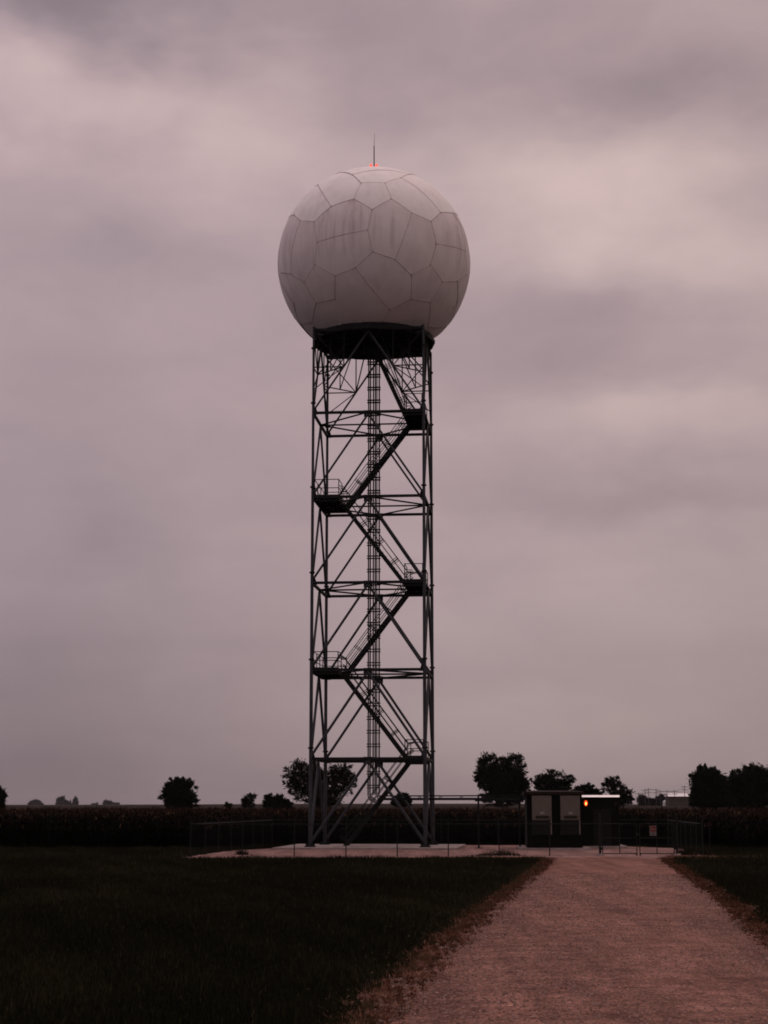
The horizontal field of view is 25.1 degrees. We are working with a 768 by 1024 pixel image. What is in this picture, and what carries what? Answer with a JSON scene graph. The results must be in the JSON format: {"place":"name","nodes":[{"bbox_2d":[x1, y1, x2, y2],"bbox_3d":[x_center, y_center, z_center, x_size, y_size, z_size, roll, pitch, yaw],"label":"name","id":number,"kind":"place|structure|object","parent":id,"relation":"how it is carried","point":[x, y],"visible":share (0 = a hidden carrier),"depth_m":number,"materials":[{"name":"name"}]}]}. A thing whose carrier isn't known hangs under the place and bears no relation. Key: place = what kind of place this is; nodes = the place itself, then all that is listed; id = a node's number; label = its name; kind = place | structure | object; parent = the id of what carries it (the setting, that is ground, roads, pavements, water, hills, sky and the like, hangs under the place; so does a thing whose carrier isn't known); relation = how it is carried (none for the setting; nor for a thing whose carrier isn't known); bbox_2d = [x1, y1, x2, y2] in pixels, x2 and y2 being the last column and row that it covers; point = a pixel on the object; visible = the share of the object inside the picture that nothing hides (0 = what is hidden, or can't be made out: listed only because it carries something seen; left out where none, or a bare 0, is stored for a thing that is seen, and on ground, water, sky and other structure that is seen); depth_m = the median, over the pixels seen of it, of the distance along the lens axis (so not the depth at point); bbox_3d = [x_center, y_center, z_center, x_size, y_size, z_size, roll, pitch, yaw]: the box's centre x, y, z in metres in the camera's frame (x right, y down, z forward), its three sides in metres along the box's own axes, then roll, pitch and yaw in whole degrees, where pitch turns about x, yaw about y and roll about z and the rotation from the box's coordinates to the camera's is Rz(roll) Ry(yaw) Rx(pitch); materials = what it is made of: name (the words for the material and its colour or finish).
{"place":"outdoors","nodes":[
{"label":"outdoors","id":0,"kind":"place"},
{"bbox_2d":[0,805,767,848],"bbox_3d":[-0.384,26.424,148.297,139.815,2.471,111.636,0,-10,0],"label":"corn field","id":1,"kind":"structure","parent":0,"point":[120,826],"depth_m":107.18,"materials":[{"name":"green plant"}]},
{"bbox_2d":[0,816,767,1023],"bbox_3d":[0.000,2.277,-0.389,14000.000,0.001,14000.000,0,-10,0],"label":"ground","id":2,"kind":"structure","parent":0,"point":[495,843],"depth_m":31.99,"materials":[{"name":"green plant"}]},
{"bbox_2d":[0,784,7,808],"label":"broadleaf tree","id":3,"kind":"object","parent":2,"relation":"on","point":[3,795],"visible":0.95,"depth_m":231.21,"materials":[{"name":"green plant"}]},
{"bbox_2d":[157,775,200,808],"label":"broadleaf tree","id":4,"kind":"object","parent":2,"relation":"on","point":[176,792],"visible":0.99,"depth_m":225.73,"materials":[{"name":"green plant"}]},
{"bbox_2d":[224,802,232,807],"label":"shrub","id":5,"kind":"object","parent":2,"relation":"on","point":[228,805],"visible":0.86,"depth_m":221.63,"materials":[{"name":"green plant"}]},
{"bbox_2d":[190,814,272,856],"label":"chain link fence","id":6,"kind":"object","parent":2,"relation":"on","point":[218,830],"visible":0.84,"depth_m":91.54,"materials":[{"name":"metal"}]},
{"bbox_2d":[240,793,256,808],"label":"sapling","id":7,"kind":"object","parent":2,"relation":"on","point":[247,800],"visible":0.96,"depth_m":221.70,"materials":[{"name":"green plant"}]},
{"bbox_2d":[262,792,295,808],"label":"bush","id":8,"kind":"object","parent":2,"relation":"on","point":[276,800],"visible":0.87,"depth_m":230.91,"materials":[{"name":"green plant"}]},
{"bbox_2d":[281,758,357,808],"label":"broadleaf tree","id":9,"kind":"object","parent":2,"relation":"on","point":[338,777],"visible":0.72,"depth_m":258.34,"materials":[{"name":"green plant"}]},
{"bbox_2d":[390,792,412,807],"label":"bush","id":10,"kind":"object","parent":2,"relation":"on","point":[401,803],"visible":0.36,"depth_m":236.07,"materials":[{"name":"green plant"}]},
{"bbox_2d":[272,814,668,844],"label":"chain link fence","id":11,"kind":"object","parent":2,"relation":"on","point":[462,833],"visible":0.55,"depth_m":106.24,"materials":[{"name":"metal"}]},
{"bbox_2d":[178,854,767,1023],"bbox_3d":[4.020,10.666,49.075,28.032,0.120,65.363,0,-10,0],"label":"dry grass","id":12,"kind":"structure","parent":2,"relation":"on","point":[737,908],"depth_m":31.22,"materials":[{"name":"brown plant"}]},
{"bbox_2d":[472,751,531,807],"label":"broadleaf tree","id":13,"kind":"object","parent":2,"relation":"on","point":[502,775],"visible":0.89,"depth_m":270.58,"materials":[{"name":"green plant"}]},
{"bbox_2d":[531,768,578,790],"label":"broadleaf tree","id":14,"kind":"object","parent":2,"relation":"on","point":[546,782],"visible":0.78,"depth_m":280.88,"materials":[{"name":"green plant"}]},
{"bbox_2d":[576,782,603,794],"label":"broadleaf tree","id":15,"kind":"object","parent":2,"relation":"on","point":[588,789],"visible":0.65,"depth_m":295.77,"materials":[{"name":"green plant"}]},
{"bbox_2d":[600,775,635,808],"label":"broadleaf tree","id":16,"kind":"object","parent":2,"relation":"on","point":[624,792],"visible":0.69,"depth_m":280.41,"materials":[{"name":"green plant"}]},
{"bbox_2d":[687,763,729,809],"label":"broadleaf tree","id":17,"kind":"object","parent":2,"relation":"on","point":[706,784],"visible":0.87,"depth_m":240.61,"materials":[{"name":"green plant"}]},
{"bbox_2d":[715,762,767,808],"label":"broadleaf tree","id":18,"kind":"object","parent":2,"relation":"on","point":[745,786],"visible":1,"depth_m":230.37,"materials":[{"name":"green plant"}]},
{"bbox_2d":[0,0,767,804],"label":"sky","id":19,"kind":"structure","parent":0,"point":[600,370],"materials":[{"name":"grey"}]},
{"bbox_2d":[4,804,767,815],"bbox_3d":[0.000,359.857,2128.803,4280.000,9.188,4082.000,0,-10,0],"label":"field","id":20,"kind":"structure","parent":0,"point":[385,806],"depth_m":501.31,"materials":[{"name":"green plant"}]},
{"bbox_2d":[27,798,43,804],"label":"tree","id":21,"kind":"object","parent":20,"relation":"on","point":[36,802],"visible":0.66,"depth_m":2859.50,"materials":[{"name":"green plant"}]},
{"bbox_2d":[55,795,72,804],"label":"tree","id":22,"kind":"object","parent":20,"relation":"on","point":[61,800],"visible":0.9,"depth_m":2858.77,"materials":[{"name":"green plant"}]},
{"bbox_2d":[72,796,78,804],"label":"tree","id":23,"kind":"object","parent":20,"relation":"on","point":[75,801],"visible":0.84,"depth_m":2857.51,"materials":[{"name":"green plant"}]},
{"bbox_2d":[102,799,119,804],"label":"tree","id":24,"kind":"object","parent":20,"relation":"on","point":[107,802],"visible":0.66,"depth_m":2857.50,"materials":[{"name":"green plant"}]},
{"bbox_2d":[636,793,647,805],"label":"tree","id":25,"kind":"object","parent":20,"relation":"on","point":[642,800],"visible":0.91,"depth_m":787.71,"materials":[{"name":"green plant"}]},
{"bbox_2d":[646,797,657,805],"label":"tree","id":26,"kind":"object","parent":20,"relation":"on","point":[651,802],"visible":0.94,"depth_m":787.33,"materials":[{"name":"green plant"}]},
{"bbox_2d":[655,793,664,805],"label":"tree","id":27,"kind":"object","parent":20,"relation":"on","point":[662,797],"visible":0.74,"depth_m":788.45,"materials":[{"name":"green plant"}]},
{"bbox_2d":[664,793,689,805],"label":"farm building","id":28,"kind":"structure","parent":20,"relation":"on","point":[681,799],"depth_m":690.57,"materials":[{"name":"grey metal"}]},
{"bbox_2d":[186,845,698,858],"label":"gravel yard","id":29,"kind":"structure","parent":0,"point":[463,851],"depth_m":88.62,"materials":[{"name":"grey gravel"}]},
{"bbox_2d":[232,847,251,854],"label":"weed clump","id":30,"kind":"object","parent":29,"relation":"on","point":[245,853],"visible":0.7,"depth_m":84.33,"materials":[{"name":"green plant"}]},
{"bbox_2d":[273,844,465,849],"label":"concrete pad","id":31,"kind":"object","parent":29,"relation":"on","point":[385,847],"visible":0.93,"depth_m":95.58,"materials":[{"name":"grey concrete"}]},
{"bbox_2d":[304,324,437,846],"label":"radar tower","id":32,"kind":"structure","parent":31,"relation":"on","point":[378,344],"depth_m":101.67,"materials":[{"name":"metal"}]},
{"bbox_2d":[278,133,469,338],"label":"radome","id":33,"kind":"object","parent":32,"relation":"on","point":[373,245],"visible":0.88,"depth_m":100.94,"materials":[{"name":"plastic"}]},
{"bbox_2d":[189,816,598,856],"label":"chain link fence","id":34,"kind":"object","parent":29,"relation":"on","point":[448,823],"visible":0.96,"depth_m":81.63,"materials":[{"name":"metal"}]},
{"bbox_2d":[377,795,522,848],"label":"cable bridge","id":35,"kind":"structure","parent":29,"relation":"on","point":[478,799],"depth_m":98.04,"materials":[{"name":"metal"}]},
{"bbox_2d":[475,846,525,855],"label":"weed clump","id":36,"kind":"object","parent":29,"relation":"on","point":[508,853],"visible":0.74,"depth_m":82.89,"materials":[{"name":"green plant"}]},
{"bbox_2d":[517,791,591,849],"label":"equipment shelter","id":37,"kind":"object","parent":29,"relation":"on","point":[556,806],"visible":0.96,"depth_m":93.92,"materials":[{"name":"metal"}]},
{"bbox_2d":[597,814,603,855],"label":"gate post","id":38,"kind":"object","parent":29,"relation":"on","point":[599,829],"visible":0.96,"depth_m":82.35,"materials":[{"name":"metal"}]},
{"bbox_2d":[601,823,638,854],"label":"chain link gate","id":39,"kind":"structure","parent":38,"relation":"attached to","point":[602,827],"depth_m":82.47,"materials":[{"name":"metal"}]},
{"bbox_2d":[582,795,627,848],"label":"generator shelter","id":40,"kind":"object","parent":29,"relation":"on","point":[606,807],"visible":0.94,"depth_m":97.72,"materials":[{"name":"metal"}]},
{"bbox_2d":[593,809,611,845],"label":"door","id":41,"kind":"structure","parent":40,"relation":"in","point":[605,813],"depth_m":97.64,"materials":[{"name":"metal"}]},
{"bbox_2d":[674,814,680,855],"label":"gate post","id":42,"kind":"object","parent":29,"relation":"on","point":[676,832],"visible":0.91,"depth_m":82.55,"materials":[{"name":"metal"}]},
{"bbox_2d":[638,823,675,854],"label":"chain link gate","id":43,"kind":"structure","parent":42,"relation":"attached to","point":[656,837],"depth_m":82.60,"materials":[{"name":"metal"}]},
{"bbox_2d":[650,826,655,835],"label":"warning sign","id":44,"kind":"object","parent":43,"relation":"attached to","point":[652,830],"visible":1,"depth_m":82.54,"materials":[{"name":"white metal"}]},
{"bbox_2d":[670,845,698,854],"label":"weed clump","id":45,"kind":"object","parent":29,"relation":"on","point":[682,852],"visible":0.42,"depth_m":83.68,"materials":[{"name":"green plant"}]},
{"bbox_2d":[667,814,703,854],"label":"chain link fence","id":46,"kind":"object","parent":29,"relation":"on","point":[680,828],"visible":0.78,"depth_m":92.41,"materials":[{"name":"metal"}]},
{"bbox_2d":[677,816,703,854],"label":"chain link fence","id":47,"kind":"object","parent":29,"relation":"on","point":[694,832],"visible":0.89,"depth_m":82.71,"materials":[{"name":"metal"}]},
{"bbox_2d":[319,857,767,1023],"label":"gravel road","id":48,"kind":"structure","parent":0,"point":[588,866],"depth_m":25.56,"materials":[{"name":"beige gravel"}]}
]}

